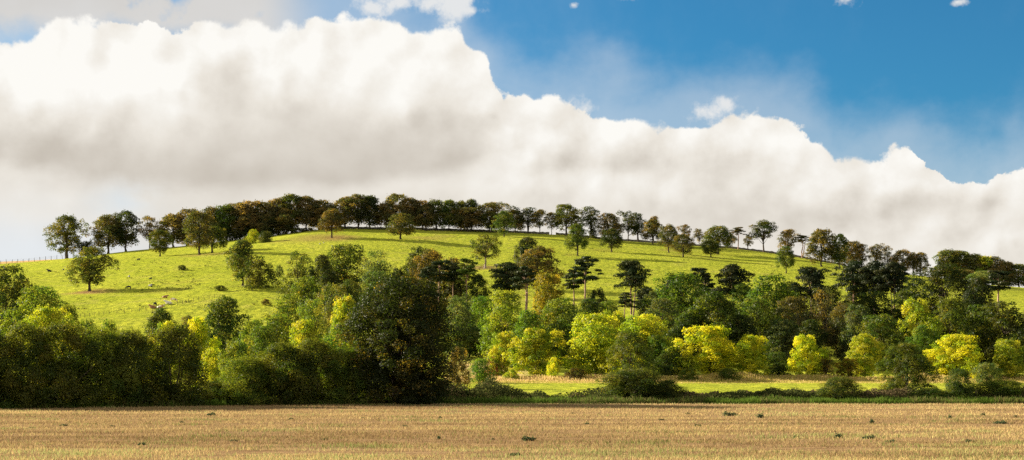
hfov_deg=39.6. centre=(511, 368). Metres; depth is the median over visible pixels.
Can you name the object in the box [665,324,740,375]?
broadleaf tree
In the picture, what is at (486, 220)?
broadleaf tree
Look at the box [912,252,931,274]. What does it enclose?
broadleaf tree
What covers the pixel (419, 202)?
broadleaf tree
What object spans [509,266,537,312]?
pine tree
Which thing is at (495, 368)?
shrub
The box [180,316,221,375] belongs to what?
broadleaf tree
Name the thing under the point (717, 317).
broadleaf tree
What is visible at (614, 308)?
broadleaf tree
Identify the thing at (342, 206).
broadleaf tree
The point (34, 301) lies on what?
broadleaf tree
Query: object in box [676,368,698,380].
shrub
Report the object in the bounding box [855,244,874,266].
broadleaf tree
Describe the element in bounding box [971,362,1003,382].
shrub
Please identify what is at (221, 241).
broadleaf tree
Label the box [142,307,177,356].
broadleaf tree
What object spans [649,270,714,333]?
broadleaf tree
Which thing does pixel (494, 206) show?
broadleaf tree
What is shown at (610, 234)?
broadleaf tree
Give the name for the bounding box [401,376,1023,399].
margin weeds
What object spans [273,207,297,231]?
broadleaf tree
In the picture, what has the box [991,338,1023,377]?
broadleaf tree
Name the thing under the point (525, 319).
broadleaf tree
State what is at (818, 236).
broadleaf tree
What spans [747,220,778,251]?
broadleaf tree
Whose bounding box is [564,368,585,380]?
shrub
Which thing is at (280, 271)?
shrub
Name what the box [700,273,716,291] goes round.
pine tree
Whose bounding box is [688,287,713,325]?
broadleaf tree
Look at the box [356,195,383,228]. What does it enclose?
broadleaf tree
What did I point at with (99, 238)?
broadleaf tree
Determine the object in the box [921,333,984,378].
broadleaf tree
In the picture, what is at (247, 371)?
bush
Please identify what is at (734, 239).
broadleaf tree
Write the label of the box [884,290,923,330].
broadleaf tree
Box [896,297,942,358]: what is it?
broadleaf tree
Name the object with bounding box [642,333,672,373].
broadleaf tree
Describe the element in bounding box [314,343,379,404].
bush
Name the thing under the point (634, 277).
pine tree
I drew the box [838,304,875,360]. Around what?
broadleaf tree
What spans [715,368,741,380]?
shrub
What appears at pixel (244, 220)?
broadleaf tree
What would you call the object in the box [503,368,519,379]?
shrub
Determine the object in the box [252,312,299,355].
broadleaf tree
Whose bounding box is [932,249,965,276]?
broadleaf tree
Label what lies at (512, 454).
weed tuft
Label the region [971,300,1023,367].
broadleaf tree
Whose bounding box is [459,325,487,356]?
broadleaf tree
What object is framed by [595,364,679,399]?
bush
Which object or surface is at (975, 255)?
broadleaf tree
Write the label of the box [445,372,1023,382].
dry grass
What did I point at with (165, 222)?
broadleaf tree
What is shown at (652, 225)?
broadleaf tree
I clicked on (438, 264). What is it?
pine tree
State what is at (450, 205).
broadleaf tree
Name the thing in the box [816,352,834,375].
broadleaf tree
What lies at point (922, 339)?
broadleaf tree
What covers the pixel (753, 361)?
broadleaf tree
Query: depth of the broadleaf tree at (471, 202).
647.32 m
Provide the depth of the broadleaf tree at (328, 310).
253.98 m
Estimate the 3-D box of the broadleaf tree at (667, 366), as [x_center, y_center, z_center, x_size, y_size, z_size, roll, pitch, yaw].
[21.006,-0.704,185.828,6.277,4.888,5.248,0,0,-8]
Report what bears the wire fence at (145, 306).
on the ground at (277, 250)
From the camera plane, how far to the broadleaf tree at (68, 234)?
645.15 m
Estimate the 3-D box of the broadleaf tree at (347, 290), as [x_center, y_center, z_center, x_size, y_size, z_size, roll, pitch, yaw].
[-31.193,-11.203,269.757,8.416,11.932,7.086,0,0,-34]
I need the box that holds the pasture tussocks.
[36,238,795,318]
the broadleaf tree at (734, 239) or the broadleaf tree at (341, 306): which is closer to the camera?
the broadleaf tree at (341, 306)
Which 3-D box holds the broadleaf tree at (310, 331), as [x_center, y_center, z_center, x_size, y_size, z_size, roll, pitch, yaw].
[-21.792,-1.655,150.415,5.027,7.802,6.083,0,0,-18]
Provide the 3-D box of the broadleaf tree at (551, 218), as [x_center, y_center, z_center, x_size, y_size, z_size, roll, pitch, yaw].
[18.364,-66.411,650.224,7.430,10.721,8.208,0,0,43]
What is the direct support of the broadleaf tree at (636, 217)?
on the ground at (277, 250)
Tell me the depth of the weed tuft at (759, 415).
72.45 m
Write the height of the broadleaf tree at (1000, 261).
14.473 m
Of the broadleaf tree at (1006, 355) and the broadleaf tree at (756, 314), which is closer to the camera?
the broadleaf tree at (1006, 355)
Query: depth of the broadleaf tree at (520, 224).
646.01 m
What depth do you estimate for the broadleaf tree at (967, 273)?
585.60 m
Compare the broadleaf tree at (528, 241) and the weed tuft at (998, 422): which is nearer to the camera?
the weed tuft at (998, 422)
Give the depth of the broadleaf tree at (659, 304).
244.20 m
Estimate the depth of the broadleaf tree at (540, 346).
187.03 m
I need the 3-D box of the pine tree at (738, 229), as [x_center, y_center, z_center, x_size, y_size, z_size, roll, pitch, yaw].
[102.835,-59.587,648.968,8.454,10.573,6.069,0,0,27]
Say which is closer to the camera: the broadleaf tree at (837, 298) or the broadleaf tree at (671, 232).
the broadleaf tree at (837, 298)
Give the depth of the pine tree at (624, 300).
274.73 m
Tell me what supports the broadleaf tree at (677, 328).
on the ground at (277, 250)
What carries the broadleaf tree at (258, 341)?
on the ground at (277, 250)
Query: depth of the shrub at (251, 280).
376.45 m
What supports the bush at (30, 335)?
on the field margin
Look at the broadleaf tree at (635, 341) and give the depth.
111.34 m
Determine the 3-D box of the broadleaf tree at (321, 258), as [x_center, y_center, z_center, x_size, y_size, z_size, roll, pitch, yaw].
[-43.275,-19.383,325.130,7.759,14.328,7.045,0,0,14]
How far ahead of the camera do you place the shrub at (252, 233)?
584.03 m
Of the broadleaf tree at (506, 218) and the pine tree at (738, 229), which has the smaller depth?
the broadleaf tree at (506, 218)
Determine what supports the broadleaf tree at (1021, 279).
on the ground at (277, 250)
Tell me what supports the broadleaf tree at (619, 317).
on the ground at (277, 250)
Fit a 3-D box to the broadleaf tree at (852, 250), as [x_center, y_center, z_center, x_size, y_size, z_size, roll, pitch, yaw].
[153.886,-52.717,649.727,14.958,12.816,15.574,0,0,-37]
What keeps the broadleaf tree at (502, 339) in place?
on the ground at (277, 250)
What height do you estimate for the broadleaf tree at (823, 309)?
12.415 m
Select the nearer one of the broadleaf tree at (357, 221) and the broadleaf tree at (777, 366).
the broadleaf tree at (777, 366)
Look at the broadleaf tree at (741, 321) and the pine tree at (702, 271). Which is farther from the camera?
the pine tree at (702, 271)
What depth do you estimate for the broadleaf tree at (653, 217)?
648.07 m
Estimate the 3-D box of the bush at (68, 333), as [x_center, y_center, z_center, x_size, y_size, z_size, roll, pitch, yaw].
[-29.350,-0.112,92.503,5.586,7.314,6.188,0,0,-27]
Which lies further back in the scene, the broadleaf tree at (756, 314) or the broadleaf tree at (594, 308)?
the broadleaf tree at (594, 308)
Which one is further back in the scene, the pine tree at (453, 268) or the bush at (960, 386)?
the pine tree at (453, 268)
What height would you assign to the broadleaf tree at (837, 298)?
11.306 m
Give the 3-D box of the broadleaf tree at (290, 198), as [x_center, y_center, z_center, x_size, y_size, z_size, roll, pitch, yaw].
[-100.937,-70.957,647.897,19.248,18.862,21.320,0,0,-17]
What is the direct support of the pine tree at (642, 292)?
on the ground at (277, 250)
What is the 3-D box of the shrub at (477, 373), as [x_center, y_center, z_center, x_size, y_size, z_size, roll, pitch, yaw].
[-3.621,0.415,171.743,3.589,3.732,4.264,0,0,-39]
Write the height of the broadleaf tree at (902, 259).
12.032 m
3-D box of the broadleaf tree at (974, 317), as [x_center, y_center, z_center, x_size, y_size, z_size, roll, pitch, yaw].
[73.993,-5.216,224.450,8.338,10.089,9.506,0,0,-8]
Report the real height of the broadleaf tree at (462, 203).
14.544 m
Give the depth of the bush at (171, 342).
95.68 m
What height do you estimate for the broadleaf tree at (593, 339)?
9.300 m
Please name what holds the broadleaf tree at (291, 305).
on the ground at (277, 250)
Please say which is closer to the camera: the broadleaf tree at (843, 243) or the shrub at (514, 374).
the shrub at (514, 374)
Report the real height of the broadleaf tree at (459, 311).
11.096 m
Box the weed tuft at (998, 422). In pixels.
[994,420,1006,423]
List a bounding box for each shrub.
[78,241,95,253]
[178,265,187,269]
[213,285,228,290]
[221,228,239,240]
[233,226,255,239]
[241,258,279,290]
[245,228,260,243]
[255,226,281,236]
[257,231,273,242]
[261,298,270,304]
[275,226,294,234]
[276,265,284,276]
[289,227,304,232]
[446,344,470,387]
[467,358,496,382]
[484,357,501,375]
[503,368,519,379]
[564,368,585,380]
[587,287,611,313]
[588,228,596,238]
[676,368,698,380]
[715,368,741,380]
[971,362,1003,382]
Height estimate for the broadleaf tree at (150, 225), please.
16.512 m
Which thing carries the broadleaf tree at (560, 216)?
on the ground at (277, 250)
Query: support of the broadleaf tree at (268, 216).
on the ground at (277, 250)
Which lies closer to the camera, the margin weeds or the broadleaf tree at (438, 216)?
the margin weeds
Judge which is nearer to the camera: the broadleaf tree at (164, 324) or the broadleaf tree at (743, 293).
the broadleaf tree at (164, 324)
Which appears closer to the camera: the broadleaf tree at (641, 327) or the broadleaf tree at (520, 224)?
the broadleaf tree at (641, 327)
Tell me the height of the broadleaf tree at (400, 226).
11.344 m
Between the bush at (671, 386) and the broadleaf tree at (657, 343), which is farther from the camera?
the broadleaf tree at (657, 343)
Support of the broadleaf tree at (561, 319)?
on the ground at (277, 250)
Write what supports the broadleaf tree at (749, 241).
on the ground at (277, 250)
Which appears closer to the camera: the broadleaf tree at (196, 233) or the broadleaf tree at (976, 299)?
the broadleaf tree at (976, 299)
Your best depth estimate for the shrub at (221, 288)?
373.76 m
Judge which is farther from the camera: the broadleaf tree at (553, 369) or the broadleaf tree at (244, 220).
the broadleaf tree at (244, 220)
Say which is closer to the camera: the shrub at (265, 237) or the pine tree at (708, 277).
the pine tree at (708, 277)
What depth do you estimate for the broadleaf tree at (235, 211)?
644.53 m
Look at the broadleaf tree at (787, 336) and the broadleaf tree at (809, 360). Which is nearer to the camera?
the broadleaf tree at (809, 360)
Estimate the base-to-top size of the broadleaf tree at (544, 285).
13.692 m
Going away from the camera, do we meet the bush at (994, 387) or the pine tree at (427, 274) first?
the bush at (994, 387)
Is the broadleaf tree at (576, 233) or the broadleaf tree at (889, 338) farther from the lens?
the broadleaf tree at (576, 233)
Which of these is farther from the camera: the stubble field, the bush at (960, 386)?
the bush at (960, 386)
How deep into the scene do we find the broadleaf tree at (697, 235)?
648.32 m
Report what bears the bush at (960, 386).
on the field margin
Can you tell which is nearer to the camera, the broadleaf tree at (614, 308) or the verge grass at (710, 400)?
the verge grass at (710, 400)
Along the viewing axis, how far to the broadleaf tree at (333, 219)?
576.40 m
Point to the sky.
(898, 124)
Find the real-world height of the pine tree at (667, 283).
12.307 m
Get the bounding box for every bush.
[0,312,63,408]
[0,315,27,406]
[18,311,107,407]
[65,317,147,407]
[92,323,172,406]
[141,316,214,405]
[189,378,234,403]
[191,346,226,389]
[214,351,277,405]
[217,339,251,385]
[239,338,320,404]
[280,329,359,404]
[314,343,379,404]
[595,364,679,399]
[653,379,688,399]
[807,375,867,399]
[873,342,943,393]
[904,387,953,400]
[944,367,976,398]
[971,378,1023,398]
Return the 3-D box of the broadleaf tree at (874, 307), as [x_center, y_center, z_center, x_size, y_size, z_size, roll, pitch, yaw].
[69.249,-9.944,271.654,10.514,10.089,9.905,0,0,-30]
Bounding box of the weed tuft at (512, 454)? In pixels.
[508,452,520,455]
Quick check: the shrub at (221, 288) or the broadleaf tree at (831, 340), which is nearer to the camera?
the broadleaf tree at (831, 340)
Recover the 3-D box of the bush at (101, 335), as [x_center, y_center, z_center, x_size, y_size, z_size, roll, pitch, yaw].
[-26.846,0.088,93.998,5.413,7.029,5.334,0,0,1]
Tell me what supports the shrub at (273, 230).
on the ground at (277, 250)
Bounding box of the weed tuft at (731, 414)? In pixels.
[722,411,737,415]
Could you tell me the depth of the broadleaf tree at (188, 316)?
199.79 m
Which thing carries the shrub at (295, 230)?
on the ground at (277, 250)
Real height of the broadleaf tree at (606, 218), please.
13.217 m
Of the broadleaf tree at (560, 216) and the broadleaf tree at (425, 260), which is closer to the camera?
the broadleaf tree at (425, 260)
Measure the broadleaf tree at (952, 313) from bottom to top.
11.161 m
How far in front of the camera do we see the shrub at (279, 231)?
642.15 m
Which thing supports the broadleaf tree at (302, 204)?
on the ground at (277, 250)
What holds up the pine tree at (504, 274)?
on the ground at (277, 250)
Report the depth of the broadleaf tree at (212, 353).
124.60 m
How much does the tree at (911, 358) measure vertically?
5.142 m
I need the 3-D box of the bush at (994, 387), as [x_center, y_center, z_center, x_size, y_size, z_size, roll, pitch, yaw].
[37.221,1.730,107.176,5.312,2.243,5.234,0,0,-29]
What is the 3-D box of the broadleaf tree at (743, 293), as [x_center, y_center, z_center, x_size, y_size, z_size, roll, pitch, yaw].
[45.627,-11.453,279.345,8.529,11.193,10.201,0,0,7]
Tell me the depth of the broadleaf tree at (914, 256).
647.79 m
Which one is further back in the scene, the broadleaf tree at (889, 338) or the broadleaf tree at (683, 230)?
the broadleaf tree at (683, 230)
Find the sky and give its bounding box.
[0,0,1023,287]
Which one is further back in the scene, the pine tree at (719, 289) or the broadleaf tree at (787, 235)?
the broadleaf tree at (787, 235)
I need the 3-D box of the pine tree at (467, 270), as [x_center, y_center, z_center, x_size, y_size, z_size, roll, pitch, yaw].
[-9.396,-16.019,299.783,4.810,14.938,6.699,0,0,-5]
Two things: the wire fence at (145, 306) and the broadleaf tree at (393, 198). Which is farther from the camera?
the broadleaf tree at (393, 198)
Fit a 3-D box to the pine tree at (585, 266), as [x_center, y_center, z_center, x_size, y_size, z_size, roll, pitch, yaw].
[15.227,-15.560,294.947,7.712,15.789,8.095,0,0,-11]
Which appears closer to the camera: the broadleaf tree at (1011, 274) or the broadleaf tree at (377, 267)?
the broadleaf tree at (377, 267)
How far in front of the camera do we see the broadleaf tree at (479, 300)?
238.91 m
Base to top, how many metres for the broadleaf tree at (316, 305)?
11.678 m
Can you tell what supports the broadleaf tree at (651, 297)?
on the ground at (277, 250)
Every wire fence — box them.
[0,255,73,263]
[80,294,214,316]
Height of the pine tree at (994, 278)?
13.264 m
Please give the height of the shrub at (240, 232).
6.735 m
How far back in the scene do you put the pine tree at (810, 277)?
274.00 m
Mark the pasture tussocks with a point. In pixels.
(267, 297)
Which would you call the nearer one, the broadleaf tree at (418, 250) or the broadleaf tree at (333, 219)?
the broadleaf tree at (418, 250)
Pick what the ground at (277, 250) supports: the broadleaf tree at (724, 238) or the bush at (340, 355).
the broadleaf tree at (724, 238)
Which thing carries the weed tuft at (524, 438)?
on the stubble field
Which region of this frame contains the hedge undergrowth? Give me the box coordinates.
[4,388,434,399]
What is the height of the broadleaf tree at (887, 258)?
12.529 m
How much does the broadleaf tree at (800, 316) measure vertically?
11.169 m
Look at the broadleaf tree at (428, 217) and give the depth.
642.84 m
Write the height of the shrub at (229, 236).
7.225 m
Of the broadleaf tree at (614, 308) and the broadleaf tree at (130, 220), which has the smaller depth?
the broadleaf tree at (614, 308)
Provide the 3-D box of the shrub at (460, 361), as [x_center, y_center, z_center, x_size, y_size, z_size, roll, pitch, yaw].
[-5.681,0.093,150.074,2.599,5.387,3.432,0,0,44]
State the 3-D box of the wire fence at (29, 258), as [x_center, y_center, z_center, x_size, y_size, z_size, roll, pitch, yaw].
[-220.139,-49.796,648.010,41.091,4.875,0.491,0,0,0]
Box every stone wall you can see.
[318,226,548,233]
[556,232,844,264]
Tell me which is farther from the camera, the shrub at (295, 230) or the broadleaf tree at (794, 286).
the shrub at (295, 230)
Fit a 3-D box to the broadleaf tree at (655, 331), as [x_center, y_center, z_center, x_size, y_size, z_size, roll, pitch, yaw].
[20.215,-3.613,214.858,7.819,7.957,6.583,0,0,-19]
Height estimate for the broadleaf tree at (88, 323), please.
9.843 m
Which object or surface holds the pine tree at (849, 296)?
on the ground at (277, 250)
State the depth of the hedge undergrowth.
102.38 m
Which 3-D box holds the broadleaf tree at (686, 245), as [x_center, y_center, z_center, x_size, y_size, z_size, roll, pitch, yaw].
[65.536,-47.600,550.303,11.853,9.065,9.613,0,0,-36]
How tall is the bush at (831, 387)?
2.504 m
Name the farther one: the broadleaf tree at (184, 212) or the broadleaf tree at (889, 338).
the broadleaf tree at (184, 212)
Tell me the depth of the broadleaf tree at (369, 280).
288.55 m
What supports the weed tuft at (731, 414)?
on the stubble field
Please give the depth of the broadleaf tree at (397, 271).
319.78 m
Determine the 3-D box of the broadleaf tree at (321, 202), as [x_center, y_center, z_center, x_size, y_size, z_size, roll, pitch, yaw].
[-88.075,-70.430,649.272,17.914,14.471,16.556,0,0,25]
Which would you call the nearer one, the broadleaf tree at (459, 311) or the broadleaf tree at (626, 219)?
the broadleaf tree at (459, 311)
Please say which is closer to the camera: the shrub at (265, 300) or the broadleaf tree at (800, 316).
the broadleaf tree at (800, 316)
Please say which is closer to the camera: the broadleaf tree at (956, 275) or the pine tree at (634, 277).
the broadleaf tree at (956, 275)
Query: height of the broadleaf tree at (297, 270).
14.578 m
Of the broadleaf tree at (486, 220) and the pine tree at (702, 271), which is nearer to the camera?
the pine tree at (702, 271)
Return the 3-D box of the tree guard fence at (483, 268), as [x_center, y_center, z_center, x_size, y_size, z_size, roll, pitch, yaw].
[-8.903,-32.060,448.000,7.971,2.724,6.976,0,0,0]
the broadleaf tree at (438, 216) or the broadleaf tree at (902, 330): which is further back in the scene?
the broadleaf tree at (438, 216)
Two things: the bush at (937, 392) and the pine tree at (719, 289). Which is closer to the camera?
the bush at (937, 392)
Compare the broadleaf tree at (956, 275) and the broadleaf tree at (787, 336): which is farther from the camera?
the broadleaf tree at (956, 275)
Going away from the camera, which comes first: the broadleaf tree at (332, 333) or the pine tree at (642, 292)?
the broadleaf tree at (332, 333)
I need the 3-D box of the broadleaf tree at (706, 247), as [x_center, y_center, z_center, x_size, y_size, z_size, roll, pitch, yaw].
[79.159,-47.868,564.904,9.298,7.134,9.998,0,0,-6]
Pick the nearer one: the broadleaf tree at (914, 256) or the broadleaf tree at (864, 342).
the broadleaf tree at (864, 342)
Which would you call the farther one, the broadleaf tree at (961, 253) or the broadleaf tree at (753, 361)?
the broadleaf tree at (961, 253)
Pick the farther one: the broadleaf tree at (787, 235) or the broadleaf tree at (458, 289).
the broadleaf tree at (787, 235)
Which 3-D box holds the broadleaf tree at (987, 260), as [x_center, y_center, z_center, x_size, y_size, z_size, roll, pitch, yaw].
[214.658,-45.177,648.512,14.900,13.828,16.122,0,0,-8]
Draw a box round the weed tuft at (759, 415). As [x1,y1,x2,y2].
[756,412,763,417]
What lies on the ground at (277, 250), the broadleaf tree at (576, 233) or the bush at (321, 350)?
the broadleaf tree at (576, 233)
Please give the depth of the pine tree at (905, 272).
291.29 m
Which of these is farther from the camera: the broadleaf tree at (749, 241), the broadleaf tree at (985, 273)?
the broadleaf tree at (749, 241)
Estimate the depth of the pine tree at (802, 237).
648.71 m
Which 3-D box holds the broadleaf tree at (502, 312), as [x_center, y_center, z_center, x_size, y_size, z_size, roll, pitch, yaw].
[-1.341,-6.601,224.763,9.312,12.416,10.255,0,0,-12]
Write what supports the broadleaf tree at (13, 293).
on the ground at (277, 250)
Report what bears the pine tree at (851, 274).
on the ground at (277, 250)
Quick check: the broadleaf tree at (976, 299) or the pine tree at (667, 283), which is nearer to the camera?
the broadleaf tree at (976, 299)
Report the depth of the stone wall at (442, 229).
651.22 m
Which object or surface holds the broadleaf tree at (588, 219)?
on the ground at (277, 250)
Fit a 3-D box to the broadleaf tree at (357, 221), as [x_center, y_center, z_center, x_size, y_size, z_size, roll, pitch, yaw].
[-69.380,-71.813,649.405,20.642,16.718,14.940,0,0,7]
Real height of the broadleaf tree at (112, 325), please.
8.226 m
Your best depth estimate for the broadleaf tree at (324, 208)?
642.77 m
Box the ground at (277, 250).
[0,229,1023,396]
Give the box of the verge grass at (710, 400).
[0,394,1023,408]
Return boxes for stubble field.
[0,403,1023,459]
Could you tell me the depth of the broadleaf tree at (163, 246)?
551.71 m
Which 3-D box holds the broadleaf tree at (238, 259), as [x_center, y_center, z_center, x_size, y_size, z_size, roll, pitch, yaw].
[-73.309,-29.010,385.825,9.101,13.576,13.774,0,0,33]
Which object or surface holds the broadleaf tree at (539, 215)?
on the ground at (277, 250)
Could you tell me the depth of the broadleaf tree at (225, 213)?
643.53 m
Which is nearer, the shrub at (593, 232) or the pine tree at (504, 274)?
the pine tree at (504, 274)
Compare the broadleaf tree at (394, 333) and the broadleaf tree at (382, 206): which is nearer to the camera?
the broadleaf tree at (394, 333)
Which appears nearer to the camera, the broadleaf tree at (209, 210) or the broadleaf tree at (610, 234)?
the broadleaf tree at (610, 234)
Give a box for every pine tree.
[417,260,455,310]
[418,266,441,285]
[444,262,463,310]
[456,258,478,304]
[487,262,529,325]
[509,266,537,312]
[562,269,586,309]
[568,256,603,309]
[613,259,652,317]
[618,292,637,318]
[632,287,654,311]
[663,274,681,301]
[685,267,709,290]
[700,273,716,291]
[709,287,725,310]
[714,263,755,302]
[791,266,831,315]
[829,259,869,302]
[835,292,871,312]
[853,260,889,298]
[874,261,910,317]
[896,268,916,306]
[983,270,1017,309]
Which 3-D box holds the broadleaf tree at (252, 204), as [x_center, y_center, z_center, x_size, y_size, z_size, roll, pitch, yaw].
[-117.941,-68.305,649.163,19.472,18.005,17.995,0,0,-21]
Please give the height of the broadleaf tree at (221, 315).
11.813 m
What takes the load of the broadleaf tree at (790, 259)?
on the ground at (277, 250)
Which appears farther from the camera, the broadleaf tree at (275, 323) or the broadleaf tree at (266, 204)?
the broadleaf tree at (266, 204)
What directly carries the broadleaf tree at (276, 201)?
on the ground at (277, 250)
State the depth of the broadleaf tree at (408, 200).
645.01 m
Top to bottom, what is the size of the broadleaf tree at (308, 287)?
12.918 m
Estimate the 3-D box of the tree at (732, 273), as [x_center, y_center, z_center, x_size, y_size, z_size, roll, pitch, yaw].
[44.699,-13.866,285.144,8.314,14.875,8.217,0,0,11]
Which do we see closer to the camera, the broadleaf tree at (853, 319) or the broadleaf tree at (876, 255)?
the broadleaf tree at (853, 319)
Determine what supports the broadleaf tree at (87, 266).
on the ground at (277, 250)
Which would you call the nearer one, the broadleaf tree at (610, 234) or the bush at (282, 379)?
the bush at (282, 379)
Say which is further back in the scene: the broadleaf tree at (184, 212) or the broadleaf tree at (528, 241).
the broadleaf tree at (184, 212)
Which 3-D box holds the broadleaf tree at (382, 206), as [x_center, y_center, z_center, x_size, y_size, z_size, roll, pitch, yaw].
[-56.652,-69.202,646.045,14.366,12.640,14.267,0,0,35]
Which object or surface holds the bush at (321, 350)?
on the field margin
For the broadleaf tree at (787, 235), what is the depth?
647.41 m
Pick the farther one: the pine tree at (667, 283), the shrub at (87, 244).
the shrub at (87, 244)
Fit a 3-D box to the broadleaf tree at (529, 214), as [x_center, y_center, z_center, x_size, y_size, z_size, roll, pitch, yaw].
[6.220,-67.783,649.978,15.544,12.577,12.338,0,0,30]
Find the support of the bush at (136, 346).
on the field margin
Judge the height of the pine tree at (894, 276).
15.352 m
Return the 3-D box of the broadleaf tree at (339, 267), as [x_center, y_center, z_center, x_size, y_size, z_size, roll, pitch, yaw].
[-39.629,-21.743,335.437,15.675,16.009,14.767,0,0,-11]
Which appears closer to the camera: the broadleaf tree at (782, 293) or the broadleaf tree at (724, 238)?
the broadleaf tree at (782, 293)
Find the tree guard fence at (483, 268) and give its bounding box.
[475,264,494,269]
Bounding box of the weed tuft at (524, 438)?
[521,435,535,440]
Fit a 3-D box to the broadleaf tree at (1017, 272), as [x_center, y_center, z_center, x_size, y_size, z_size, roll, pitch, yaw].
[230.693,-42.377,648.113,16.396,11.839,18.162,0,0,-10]
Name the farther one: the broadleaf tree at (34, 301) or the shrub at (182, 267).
the shrub at (182, 267)
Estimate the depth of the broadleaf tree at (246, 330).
164.34 m
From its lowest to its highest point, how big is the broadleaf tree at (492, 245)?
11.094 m
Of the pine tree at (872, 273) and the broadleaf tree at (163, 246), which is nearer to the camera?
the pine tree at (872, 273)
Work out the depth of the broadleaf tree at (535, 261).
372.73 m
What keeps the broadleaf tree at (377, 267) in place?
on the ground at (277, 250)
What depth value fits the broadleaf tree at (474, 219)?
641.60 m
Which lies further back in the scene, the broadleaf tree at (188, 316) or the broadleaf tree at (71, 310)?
the broadleaf tree at (188, 316)
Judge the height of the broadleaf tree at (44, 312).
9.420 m
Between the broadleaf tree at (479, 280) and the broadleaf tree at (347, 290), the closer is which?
the broadleaf tree at (347, 290)
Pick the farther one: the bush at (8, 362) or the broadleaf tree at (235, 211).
the broadleaf tree at (235, 211)
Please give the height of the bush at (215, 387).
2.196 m
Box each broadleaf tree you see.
[0,263,35,342]
[0,283,69,356]
[16,305,75,369]
[42,214,90,258]
[60,302,85,377]
[64,246,120,290]
[85,318,94,360]
[89,214,127,253]
[100,317,120,377]
[104,209,142,251]
[138,215,160,248]
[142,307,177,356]
[146,229,174,255]
[153,318,180,381]
[154,213,187,246]
[169,207,198,245]
[176,314,199,374]
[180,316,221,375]
[182,210,219,254]
[194,206,226,240]
[197,295,252,375]
[201,226,228,252]
[210,203,237,240]
[219,202,256,231]
[222,237,264,285]
[224,318,271,364]
[229,212,263,235]
[231,199,264,227]
[242,325,277,367]
[249,201,276,228]
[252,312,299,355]
[253,213,280,232]
[264,197,292,234]
[268,291,308,345]
[270,251,318,302]
[271,193,308,232]
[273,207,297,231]
[286,276,330,337]
[289,296,329,343]
[289,318,323,373]
[291,196,319,229]
[301,199,338,229]
[307,254,340,305]
[309,205,344,227]
[312,280,345,337]
[315,243,371,296]
[316,208,344,237]
[317,322,357,386]
[322,294,363,348]
[327,278,364,334]
[329,196,365,228]
[331,272,463,404]
[339,194,378,228]
[353,271,405,318]
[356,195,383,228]
[356,250,392,288]
[371,203,398,229]
[376,193,412,229]
[383,211,416,238]
[389,262,407,298]
[397,197,422,226]
[399,246,434,297]
[401,248,453,315]
[409,200,434,229]
[413,205,437,230]
[424,199,450,229]
[434,295,480,358]
[435,256,469,311]
[438,199,457,230]
[451,200,472,230]
[451,207,483,231]
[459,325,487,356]
[461,274,494,325]
[464,198,484,230]
[466,295,495,355]
[468,234,501,267]
[475,211,500,232]
[475,289,529,356]
[477,201,515,231]
[486,330,522,375]
[490,210,517,236]
[501,326,571,375]
[507,210,525,232]
[510,207,538,232]
[510,245,564,293]
[511,236,540,271]
[511,310,548,368]
[531,209,549,233]
[531,271,566,326]
[536,297,588,362]
[544,212,556,234]
[545,357,559,376]
[548,204,587,235]
[560,312,633,374]
[564,223,589,255]
[571,297,609,336]
[577,206,599,234]
[582,309,648,372]
[594,211,623,235]
[598,228,624,251]
[598,300,627,318]
[606,330,659,393]
[614,210,644,240]
[616,312,680,372]
[626,212,646,241]
[631,320,665,344]
[635,290,672,334]
[641,219,663,244]
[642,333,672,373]
[644,297,679,339]
[649,216,660,242]
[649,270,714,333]
[654,346,695,375]
[655,224,679,252]
[662,313,708,363]
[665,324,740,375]
[669,234,696,256]
[675,290,748,364]
[676,224,690,239]
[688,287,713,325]
[691,228,705,245]
[699,225,735,252]
[700,240,721,256]
[719,313,762,364]
[723,282,754,317]
[729,231,738,248]
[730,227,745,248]
[735,297,784,356]
[735,334,771,376]
[741,271,799,343]
[743,234,753,249]
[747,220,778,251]
[761,319,809,365]
[761,351,795,375]
[768,294,821,349]
[770,280,817,319]
[775,246,795,272]
[776,229,798,255]
[785,334,829,375]
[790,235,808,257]
[794,319,828,362]
[802,227,839,266]
[808,285,855,335]
[808,287,843,350]
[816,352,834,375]
[821,302,858,361]
[828,233,849,266]
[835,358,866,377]
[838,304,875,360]
[840,241,866,263]
[844,333,884,376]
[849,313,909,369]
[851,291,904,339]
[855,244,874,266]
[869,243,889,262]
[878,246,895,263]
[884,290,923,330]
[890,319,911,359]
[891,249,918,269]
[894,263,987,332]
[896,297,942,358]
[904,324,945,373]
[907,252,919,274]
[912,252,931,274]
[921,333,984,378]
[927,296,973,356]
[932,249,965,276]
[944,250,977,275]
[949,269,975,278]
[957,304,1008,364]
[960,253,987,275]
[962,276,998,340]
[963,270,1003,284]
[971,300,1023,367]
[973,255,998,275]
[980,255,1013,284]
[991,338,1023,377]
[996,261,1016,284]
[1001,263,1023,286]
[1016,272,1023,285]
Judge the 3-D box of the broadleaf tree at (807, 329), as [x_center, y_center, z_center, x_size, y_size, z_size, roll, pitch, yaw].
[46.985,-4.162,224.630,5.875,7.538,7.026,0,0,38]
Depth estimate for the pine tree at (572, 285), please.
299.71 m

